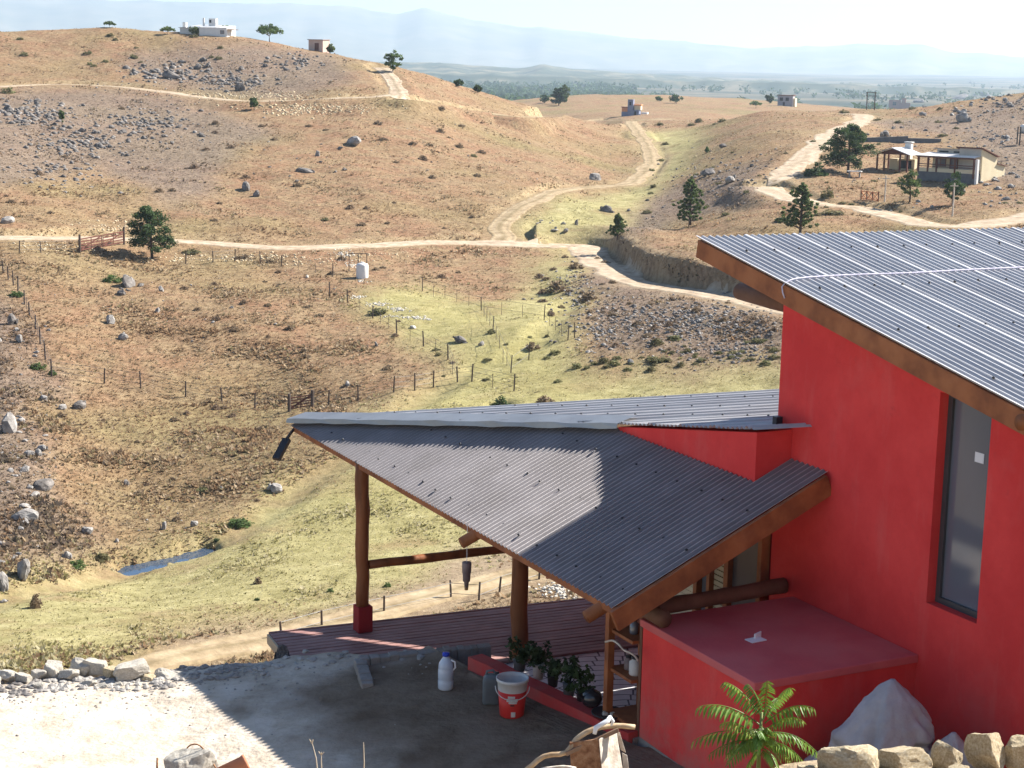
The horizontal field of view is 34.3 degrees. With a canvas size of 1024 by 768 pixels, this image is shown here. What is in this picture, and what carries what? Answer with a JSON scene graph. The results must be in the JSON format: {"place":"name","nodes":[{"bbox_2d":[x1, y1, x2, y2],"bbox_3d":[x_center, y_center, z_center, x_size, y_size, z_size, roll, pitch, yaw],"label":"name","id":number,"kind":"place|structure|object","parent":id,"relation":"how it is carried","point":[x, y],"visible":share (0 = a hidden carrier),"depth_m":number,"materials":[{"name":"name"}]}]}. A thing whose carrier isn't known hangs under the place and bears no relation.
{"place":"outdoors","nodes":[
{"label":"outdoors","id":0,"kind":"place"},
{"bbox_2d":[118,548,215,575],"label":"water","id":1,"kind":"structure","parent":0,"point":[136,569],"depth_m":83.17,"materials":[{"name":"blue liquid"}]},
{"bbox_2d":[0,84,407,101],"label":"dirt road","id":2,"kind":"structure","parent":0,"point":[223,99],"depth_m":269.89,"materials":[{"name":"soil"}]},
{"bbox_2d":[127,568,548,673],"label":"dirt road","id":3,"kind":"structure","parent":0,"point":[213,649],"depth_m":64.21,"materials":[{"name":"beige soil"}]},
{"bbox_2d":[371,67,406,98],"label":"dirt road","id":4,"kind":"structure","parent":0,"point":[393,81],"depth_m":287.65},
{"bbox_2d":[0,236,782,315],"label":"dirt road","id":5,"kind":"structure","parent":0,"point":[627,274],"depth_m":165.27,"materials":[{"name":"soil"}]},
{"bbox_2d":[0,27,1023,682],"bbox_3d":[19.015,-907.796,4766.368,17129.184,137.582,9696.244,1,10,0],"label":"ground","id":6,"kind":"structure","parent":0,"point":[582,113],"depth_m":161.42,"materials":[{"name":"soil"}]},
{"bbox_2d":[0,571,8,591],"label":"boulder","id":7,"kind":"object","parent":6,"relation":"on","point":[4,585],"visible":0.99,"depth_m":72.21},
{"bbox_2d":[0,412,16,432],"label":"boulder","id":8,"kind":"object","parent":6,"relation":"on","point":[8,423],"visible":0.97,"depth_m":99.13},
{"bbox_2d":[17,559,29,580],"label":"boulder","id":9,"kind":"object","parent":6,"relation":"on","point":[23,568],"visible":0.98,"depth_m":73.91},
{"bbox_2d":[11,508,38,520],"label":"boulder","id":10,"kind":"object","parent":6,"relation":"on","point":[29,514],"visible":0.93,"depth_m":83.47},
{"bbox_2d":[0,260,51,376],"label":"wire fence","id":11,"kind":"object","parent":6,"relation":"on","point":[28,307],"visible":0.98,"depth_m":127.43,"materials":[{"name":"brown wood"}]},
{"bbox_2d":[27,593,42,608],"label":"bush","id":12,"kind":"object","parent":6,"relation":"on","point":[34,603],"visible":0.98,"depth_m":68.11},
{"bbox_2d":[33,478,53,491],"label":"boulder","id":13,"kind":"object","parent":6,"relation":"on","point":[45,484],"visible":0.91,"depth_m":89.27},
{"bbox_2d":[78,227,124,251],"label":"double gate","id":14,"kind":"structure","parent":6,"relation":"on","point":[94,241],"depth_m":156.99,"materials":[{"name":"brown wood"}]},
{"bbox_2d":[122,274,135,287],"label":"boulder","id":15,"kind":"object","parent":6,"relation":"on","point":[128,281],"visible":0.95,"depth_m":142.51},
{"bbox_2d":[127,205,178,258],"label":"pine tree","id":16,"kind":"object","parent":6,"relation":"on","point":[148,215],"visible":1,"depth_m":156.86,"materials":[{"name":"green plant"}]},
{"bbox_2d":[51,361,280,408],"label":"wire fence","id":17,"kind":"object","parent":6,"relation":"on","point":[255,398],"visible":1,"depth_m":114.55,"materials":[{"name":"brown wood"}]},
{"bbox_2d":[162,70,180,78],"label":"boulder","id":18,"kind":"object","parent":6,"relation":"on","point":[169,74],"visible":1,"depth_m":283.90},
{"bbox_2d":[178,18,235,36],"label":"hilltop house","id":19,"kind":"structure","parent":6,"relation":"on","point":[213,28],"depth_m":319.11,"materials":[{"name":"white paint"}]},
{"bbox_2d":[227,517,253,528],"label":"bush","id":20,"kind":"object","parent":6,"relation":"on","point":[244,523],"visible":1,"depth_m":87.96,"materials":[{"name":"green plant"}]},
{"bbox_2d":[185,249,332,276],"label":"wire fence","id":21,"kind":"object","parent":6,"relation":"on","point":[235,250],"visible":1,"depth_m":158.15,"materials":[{"name":"brown wood"}]},
{"bbox_2d":[256,23,283,41],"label":"tree","id":22,"kind":"object","parent":6,"relation":"on","point":[270,29],"visible":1,"depth_m":323.30,"materials":[{"name":"green plant"}]},
{"bbox_2d":[10,91,530,266],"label":"rubble","id":23,"kind":"object","parent":6,"relation":"on","point":[303,110],"visible":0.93,"depth_m":176.16,"materials":[{"name":"beige stone"}]},
{"bbox_2d":[267,483,281,492],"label":"boulder","id":24,"kind":"object","parent":6,"relation":"on","point":[275,487],"visible":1,"depth_m":93.63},
{"bbox_2d":[288,390,313,411],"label":"gate","id":25,"kind":"structure","parent":6,"relation":"on","point":[300,401],"depth_m":111.86,"materials":[{"name":"brown wood"}]},
{"bbox_2d":[307,39,330,52],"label":"shed","id":26,"kind":"structure","parent":6,"relation":"on","point":[320,45],"depth_m":321.47,"materials":[{"name":"paint"}]},
{"bbox_2d":[0,645,683,767],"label":"yard","id":27,"kind":"structure","parent":6,"relation":"on","point":[460,724],"depth_m":15.75,"materials":[{"name":"concrete"}]},
{"bbox_2d":[0,669,16,682],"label":"edging stone","id":28,"kind":"object","parent":27,"relation":"on","point":[8,675],"visible":1,"depth_m":17.35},
{"bbox_2d":[14,672,32,682],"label":"edging stone","id":29,"kind":"object","parent":27,"relation":"on","point":[24,677],"visible":1,"depth_m":17.33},
{"bbox_2d":[31,669,46,678],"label":"edging stone","id":30,"kind":"object","parent":27,"relation":"on","point":[38,674],"visible":1,"depth_m":17.44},
{"bbox_2d":[43,660,62,677],"bbox_3d":[-4.865,3.041,17.578,0.264,0.198,0.193,7,18,24],"label":"edging stone","id":31,"kind":"object","parent":27,"relation":"on","point":[52,668],"visible":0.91,"depth_m":17.51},
{"bbox_2d":[58,669,79,679],"bbox_3d":[-4.655,3.070,17.477,0.231,0.145,0.151,-5,12,12],"label":"edging stone","id":32,"kind":"object","parent":27,"relation":"on","point":[68,674],"visible":1,"depth_m":17.43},
{"bbox_2d":[69,657,89,675],"bbox_3d":[-4.572,3.023,17.649,0.292,0.212,0.177,9,13,35],"label":"edging stone","id":33,"kind":"object","parent":27,"relation":"on","point":[76,663],"visible":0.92,"depth_m":17.57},
{"bbox_2d":[82,658,107,676],"bbox_3d":[-4.421,3.024,17.651,0.274,0.247,0.194,5,19,10],"label":"edging stone","id":34,"kind":"object","parent":27,"relation":"on","point":[97,666],"visible":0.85,"depth_m":17.56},
{"bbox_2d":[102,665,115,677],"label":"edging stone","id":35,"kind":"object","parent":27,"relation":"on","point":[108,671],"visible":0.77,"depth_m":17.47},
{"bbox_2d":[113,658,149,681],"bbox_3d":[-4.008,3.021,17.466,0.373,0.242,0.258,-15,25,-20],"label":"edging stone","id":36,"kind":"object","parent":27,"relation":"on","point":[131,670],"visible":0.98,"depth_m":17.36,"materials":[{"name":"stone"}]},
{"bbox_2d":[154,668,181,679],"bbox_3d":[-3.618,3.088,17.459,0.326,0.158,0.207,9,16,19],"label":"edging stone","id":37,"kind":"object","parent":27,"relation":"on","point":[167,674],"visible":0.69,"depth_m":17.43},
{"bbox_2d":[163,747,217,767],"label":"boulder","id":38,"kind":"object","parent":27,"relation":"on","point":[200,757],"visible":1,"depth_m":9.04,"materials":[{"name":"white stone"}]},
{"bbox_2d":[0,649,430,759],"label":"pebbles","id":39,"kind":"object","parent":27,"relation":"on","point":[63,685],"visible":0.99,"depth_m":17.25,"materials":[{"name":"gravel"}]},
{"bbox_2d":[218,754,249,767],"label":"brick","id":40,"kind":"object","parent":27,"relation":"on","point":[240,761],"visible":1,"depth_m":9.09,"materials":[{"name":"brick"}]},
{"bbox_2d":[273,644,289,659],"bbox_3d":[-2.467,2.951,17.828,0.176,0.330,0.143,-2,11,-20],"label":"edging stone","id":41,"kind":"object","parent":27,"relation":"on","point":[282,650],"visible":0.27,"depth_m":17.79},
{"bbox_2d":[354,643,490,688],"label":"concrete kerb","id":42,"kind":"structure","parent":27,"relation":"on","point":[459,653],"depth_m":17.16,"materials":[{"name":"concrete"}]},
{"bbox_2d":[438,652,455,690],"bbox_3d":[-0.640,2.782,16.127,0.154,0.369,0.155,-3,11,-24],"label":"jug","id":43,"kind":"object","parent":27,"relation":"on","point":[446,669],"visible":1,"depth_m":16.07,"materials":[{"name":"white plastic"}]},
{"bbox_2d":[482,669,498,704],"bbox_3d":[-0.193,2.852,15.687,0.170,0.337,0.124,1,10,0],"label":"jerrycan","id":44,"kind":"object","parent":27,"relation":"on","point":[489,693],"visible":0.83,"depth_m":15.64,"materials":[{"name":"grey plastic"}]},
{"bbox_2d":[495,671,529,718],"bbox_3d":[0.002,2.888,15.363,0.324,0.366,0.320,1,10,0],"label":"paint bucket","id":45,"kind":"object","parent":27,"relation":"on","point":[512,689],"visible":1,"depth_m":15.28,"materials":[{"name":"red plastic"}]},
{"bbox_2d":[828,679,934,752],"bbox_3d":[2.896,2.721,12.720,0.911,0.943,0.770,1,10,0],"label":"boulder","id":46,"kind":"object","parent":27,"relation":"on","point":[890,713],"visible":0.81,"depth_m":12.57,"materials":[{"name":"stone"}]},
{"bbox_2d":[927,732,972,766],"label":"boulder","id":47,"kind":"object","parent":27,"relation":"on","point":[954,740],"visible":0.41,"depth_m":12.46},
{"bbox_2d":[346,136,360,145],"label":"boulder","id":48,"kind":"object","parent":6,"relation":"on","point":[354,140],"visible":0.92,"depth_m":232.94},
{"bbox_2d":[356,262,367,278],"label":"water tank","id":49,"kind":"object","parent":6,"relation":"on","point":[361,270],"visible":1,"depth_m":153.86,"materials":[{"name":"white paint"}]},
{"bbox_2d":[334,248,430,319],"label":"rubble","id":50,"kind":"object","parent":6,"relation":"on","point":[397,309],"visible":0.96,"depth_m":140.75,"materials":[{"name":"white stone"}]},
{"bbox_2d":[329,282,457,374],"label":"wire fence","id":51,"kind":"object","parent":6,"relation":"on","point":[448,353],"visible":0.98,"depth_m":129.81,"materials":[{"name":"brown wood"}]},
{"bbox_2d":[383,49,403,71],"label":"tree","id":52,"kind":"object","parent":6,"relation":"on","point":[389,57],"visible":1,"depth_m":297.82,"materials":[{"name":"green plant"}]},
{"bbox_2d":[279,567,539,629],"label":"wire fence","id":53,"kind":"object","parent":6,"relation":"on","point":[384,607],"visible":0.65,"depth_m":66.46,"materials":[{"name":"brown wood"}]},
{"bbox_2d":[314,364,515,404],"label":"wire fence","id":54,"kind":"object","parent":6,"relation":"on","point":[414,375],"visible":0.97,"depth_m":112.28,"materials":[{"name":"brown wood"}]},
{"bbox_2d":[267,598,638,662],"bbox_3d":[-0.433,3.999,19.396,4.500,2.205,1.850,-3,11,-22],"label":"wooden deck","id":55,"kind":"structure","parent":6,"relation":"on","point":[564,627],"depth_m":19.27,"materials":[{"name":"wood"}]},
{"bbox_2d":[422,276,529,372],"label":"wire fence","id":56,"kind":"object","parent":6,"relation":"on","point":[528,355],"visible":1,"depth_m":126.87,"materials":[{"name":"brown wood"}]},
{"bbox_2d":[0,38,1023,546],"bbox_3d":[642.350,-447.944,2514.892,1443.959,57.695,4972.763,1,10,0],"label":"rubble","id":57,"kind":"object","parent":6,"relation":"on","point":[256,80],"visible":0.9,"depth_m":238.57,"materials":[{"name":"stone"}]},
{"bbox_2d":[481,296,574,340],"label":"wire fence","id":58,"kind":"object","parent":6,"relation":"on","point":[544,318],"visible":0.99,"depth_m":129.35,"materials":[{"name":"brown wood"}]},
{"bbox_2d":[528,582,578,598],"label":"rubble","id":59,"kind":"object","parent":6,"relation":"on","point":[558,589],"visible":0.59,"depth_m":67.41,"materials":[{"name":"white stone"}]},
{"bbox_2d":[545,280,565,292],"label":"bush","id":60,"kind":"object","parent":6,"relation":"on","point":[555,286],"visible":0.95,"depth_m":148.39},
{"bbox_2d":[550,87,566,105],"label":"tree","id":61,"kind":"object","parent":6,"relation":"on","point":[557,93],"visible":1,"depth_m":624.10,"materials":[{"name":"green plant"}]},
{"bbox_2d":[578,291,597,302],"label":"bush","id":62,"kind":"object","parent":6,"relation":"on","point":[586,296],"visible":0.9,"depth_m":140.80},
{"bbox_2d":[605,213,628,238],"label":"pine tree","id":63,"kind":"object","parent":6,"relation":"on","point":[619,226],"visible":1,"depth_m":172.68,"materials":[{"name":"green plant"}]},
{"bbox_2d":[621,99,647,115],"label":"tower house","id":64,"kind":"structure","parent":6,"relation":"on","point":[632,109],"depth_m":503.69,"materials":[{"name":"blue paint"}]},
{"bbox_2d":[272,227,1023,767],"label":"red house","id":65,"kind":"structure","parent":6,"relation":"on","point":[836,517],"depth_m":14.45,"materials":[{"name":"paint"}]},
{"bbox_2d":[462,526,471,589],"bbox_3d":[-0.444,1.713,16.343,0.094,0.650,0.092,1,10,0],"label":"wind chime","id":66,"kind":"object","parent":65,"relation":"hanging from","point":[466,568],"visible":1,"depth_m":16.34,"materials":[{"name":"brown plastic"}]},
{"bbox_2d":[745,631,766,642],"bbox_3d":[2.053,2.128,13.952,0.180,0.050,0.114,-5,12,-31],"label":"folded paper","id":67,"kind":"object","parent":65,"relation":"on","point":[757,637],"visible":1,"depth_m":13.94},
{"bbox_2d":[781,266,1023,297],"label":"rope","id":68,"kind":"object","parent":65,"relation":"on","point":[894,273],"visible":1,"depth_m":15.04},
{"bbox_2d":[935,395,991,618],"bbox_3d":[3.637,0.965,13.196,0.058,1.750,0.590,-4,11,-27],"label":"window","id":69,"kind":"structure","parent":65,"relation":"in","point":[968,432],"depth_m":13.26,"materials":[{"name":"glass"}]},
{"bbox_2d":[522,260,777,374],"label":"rubble","id":70,"kind":"object","parent":6,"relation":"on","point":[685,315],"visible":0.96,"depth_m":122.25,"materials":[{"name":"stone"}]},
{"bbox_2d":[672,176,706,226],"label":"pine tree","id":71,"kind":"object","parent":6,"relation":"on","point":[692,191],"visible":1,"depth_m":182.23,"materials":[{"name":"green plant"}]},
{"bbox_2d":[441,78,1023,108],"bbox_3d":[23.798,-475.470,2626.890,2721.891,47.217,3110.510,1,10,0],"label":"woods","id":72,"kind":"object","parent":6,"relation":"on","point":[509,91],"visible":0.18,"depth_m":2332.78,"materials":[{"name":"green plant"}]},
{"bbox_2d":[777,95,796,106],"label":"unfinished house","id":73,"kind":"structure","parent":6,"relation":"on","point":[788,100],"depth_m":637.81,"materials":[{"name":"beige paint"}]},
{"bbox_2d":[778,182,819,232],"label":"pine tree","id":74,"kind":"object","parent":6,"relation":"on","point":[803,192],"visible":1,"depth_m":157.72,"materials":[{"name":"green plant"}]},
{"bbox_2d":[803,162,828,176],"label":"bush","id":75,"kind":"object","parent":6,"relation":"on","point":[818,171],"visible":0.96,"depth_m":198.91,"materials":[{"name":"green plant"}]},
{"bbox_2d":[818,123,881,172],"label":"pine tree","id":76,"kind":"object","parent":6,"relation":"on","point":[853,135],"visible":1,"depth_m":202.28,"materials":[{"name":"green plant"}]},
{"bbox_2d":[860,190,878,201],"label":"rail fence","id":77,"kind":"object","parent":6,"relation":"on","point":[866,197],"visible":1,"depth_m":182.34,"materials":[{"name":"orange paint"}]},
{"bbox_2d":[875,141,919,172],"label":"log pavilion","id":78,"kind":"structure","parent":6,"relation":"on","point":[907,162],"depth_m":206.40,"materials":[{"name":"paint"}]},
{"bbox_2d":[889,98,909,108],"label":"house","id":79,"kind":"structure","parent":6,"relation":"on","point":[896,104],"depth_m":1673.36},
{"bbox_2d":[861,136,940,142],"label":"stone wall","id":80,"kind":"structure","parent":6,"relation":"on","point":[898,139],"depth_m":233.69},
{"bbox_2d":[896,168,921,201],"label":"tree","id":81,"kind":"object","parent":6,"relation":"on","point":[910,180],"visible":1,"depth_m":178.74,"materials":[{"name":"green plant"}]},
{"bbox_2d":[942,171,967,203],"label":"tree","id":82,"kind":"object","parent":6,"relation":"on","point":[949,188],"visible":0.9,"depth_m":174.63,"materials":[{"name":"green plant"}]},
{"bbox_2d":[916,147,1006,184],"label":"hillside house","id":83,"kind":"structure","parent":6,"relation":"on","point":[974,165],"depth_m":192.43,"materials":[{"name":"paint"}]},
{"bbox_2d":[956,113,971,121],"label":"boulder","id":84,"kind":"object","parent":6,"relation":"on","point":[961,117],"visible":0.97,"depth_m":271.73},
{"bbox_2d":[0,0,1023,76],"bbox_3d":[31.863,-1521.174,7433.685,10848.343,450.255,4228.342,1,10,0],"label":"mountains","id":85,"kind":"structure","parent":0,"point":[422,35],"depth_m":8166.83,"materials":[{"name":"blue"}]},
{"bbox_2d":[397,99,673,120],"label":"dirt road","id":86,"kind":"structure","parent":0,"point":[495,114],"depth_m":298.25,"materials":[{"name":"beige soil"}]},
{"bbox_2d":[110,0,1023,56],"label":"sky","id":87,"kind":"structure","parent":0,"point":[996,27],"materials":[{"name":"white"}]},
{"bbox_2d":[504,647,637,706],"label":"patio floor","id":88,"kind":"structure","parent":0,"point":[624,692],"depth_m":18.07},
{"bbox_2d":[468,654,637,742],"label":"retaining kerb","id":89,"kind":"structure","parent":88,"relation":"on","point":[542,693],"depth_m":15.57,"materials":[{"name":"red paint"}]},
{"bbox_2d":[505,635,536,671],"bbox_3d":[0.085,2.639,16.183,0.325,0.337,0.277,1,10,0],"label":"potted plant","id":90,"kind":"object","parent":89,"relation":"on","point":[520,661],"visible":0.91,"depth_m":16.18,"materials":[{"name":"green plant"}]},
{"bbox_2d":[525,641,552,679],"bbox_3d":[0.255,2.665,16.020,0.289,0.351,0.290,1,10,0],"label":"potted plant","id":91,"kind":"object","parent":89,"relation":"on","point":[537,654],"visible":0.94,"depth_m":15.97,"materials":[{"name":"green plant"}]},
{"bbox_2d":[538,656,562,687],"bbox_3d":[0.396,2.744,15.812,0.241,0.275,0.273,-3,11,-22],"label":"potted plant","id":92,"kind":"object","parent":89,"relation":"on","point":[552,677],"visible":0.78,"depth_m":15.78,"materials":[{"name":"green plant"}]},
{"bbox_2d":[552,655,579,696],"bbox_3d":[0.548,2.741,15.523,0.275,0.389,0.254,-6,13,-36],"label":"potted plant","id":93,"kind":"object","parent":89,"relation":"on","point":[566,668],"visible":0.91,"depth_m":15.53,"materials":[{"name":"green plant"}]},
{"bbox_2d":[564,663,595,701],"bbox_3d":[0.644,2.768,15.386,0.332,0.389,0.218,5,11,20],"label":"potted plant","id":94,"kind":"object","parent":89,"relation":"on","point":[581,676],"visible":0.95,"depth_m":15.36,"materials":[{"name":"green plant"}]},
{"bbox_2d":[576,688,601,707],"bbox_3d":[0.725,2.873,15.220,0.196,0.175,0.222,8,12,34],"label":"kettle","id":95,"kind":"object","parent":89,"relation":"on","point":[591,697],"visible":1,"depth_m":15.17,"materials":[{"name":"black metal"}]},
{"bbox_2d":[591,706,618,719],"bbox_3d":[0.867,2.965,14.977,0.310,0.046,0.307,1,10,0],"label":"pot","id":96,"kind":"object","parent":89,"relation":"on","point":[598,712],"visible":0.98,"depth_m":14.95,"materials":[{"name":"metal"}]},
{"bbox_2d":[603,612,642,736],"bbox_3d":[1.107,2.784,14.874,0.400,1.870,0.465,-4,11,-27],"label":"wooden shelf","id":97,"kind":"object","parent":88,"relation":"on","point":[630,714],"visible":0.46,"depth_m":14.86,"materials":[{"name":"wood"}]},
{"bbox_2d":[629,655,638,675],"bbox_3d":[1.093,2.494,14.729,0.110,0.170,0.107,1,10,0],"label":"jar","id":98,"kind":"object","parent":97,"relation":"on","point":[633,666],"visible":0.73,"depth_m":14.69,"materials":[{"name":"ceramic"}]},
{"bbox_2d":[629,620,638,634],"bbox_3d":[1.082,2.144,14.725,0.080,0.140,0.078,1,10,0],"label":"jar","id":99,"kind":"object","parent":97,"relation":"on","point":[633,627],"visible":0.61,"depth_m":14.70,"materials":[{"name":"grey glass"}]},
{"bbox_2d":[487,121,661,240],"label":"dirt road","id":100,"kind":"structure","parent":0,"point":[502,225],"depth_m":227.13,"materials":[{"name":"beige soil"}]},
{"bbox_2d":[377,62,1023,95],"bbox_3d":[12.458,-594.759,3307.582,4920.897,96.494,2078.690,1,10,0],"label":"hills","id":101,"kind":"structure","parent":0,"point":[542,74],"depth_m":2885.55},
{"bbox_2d":[763,113,873,185],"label":"dirt road","id":102,"kind":"structure","parent":0,"point":[797,163],"depth_m":218.13,"materials":[{"name":"soil"}]},
{"bbox_2d":[775,760,976,767],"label":"bank","id":103,"kind":"structure","parent":0,"point":[794,765],"depth_m":7.72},
{"bbox_2d":[565,715,628,767],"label":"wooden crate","id":104,"kind":"object","parent":103,"relation":"on","point":[585,753],"visible":1,"depth_m":8.22,"materials":[{"name":"brown wood"}]},
{"bbox_2d":[525,723,634,767],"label":"bent stick","id":105,"kind":"object","parent":104,"relation":"on","point":[578,737],"visible":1,"depth_m":8.23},
{"bbox_2d":[691,681,817,767],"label":"sapling","id":106,"kind":"object","parent":103,"relation":"on","point":[759,740],"visible":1,"depth_m":7.81,"materials":[{"name":"plant"}]},
{"bbox_2d":[817,744,878,767],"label":"wall stone","id":107,"kind":"object","parent":103,"relation":"on","point":[862,756],"visible":1,"depth_m":7.22,"materials":[{"name":"stone"}]},
{"bbox_2d":[878,746,932,767],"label":"wall stone","id":108,"kind":"object","parent":103,"relation":"on","point":[905,757],"visible":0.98,"depth_m":7.50,"materials":[{"name":"stone"}]},
{"bbox_2d":[931,740,962,767],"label":"wall stone","id":109,"kind":"object","parent":103,"relation":"on","point":[944,755],"visible":0.93,"depth_m":7.61,"materials":[{"name":"stone"}]},
{"bbox_2d":[964,732,1005,767],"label":"wall stone","id":110,"kind":"object","parent":103,"relation":"on","point":[984,750],"visible":1,"depth_m":7.67,"materials":[{"name":"stone"}]},
{"bbox_2d":[1004,734,1023,767],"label":"wall stone","id":111,"kind":"object","parent":103,"relation":"on","point":[1014,750],"visible":1,"depth_m":7.70,"materials":[{"name":"stone"}]},
{"bbox_2d":[754,187,1023,228],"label":"dirt road","id":112,"kind":"structure","parent":0,"point":[780,193],"depth_m":169.10,"materials":[{"name":"soil"}]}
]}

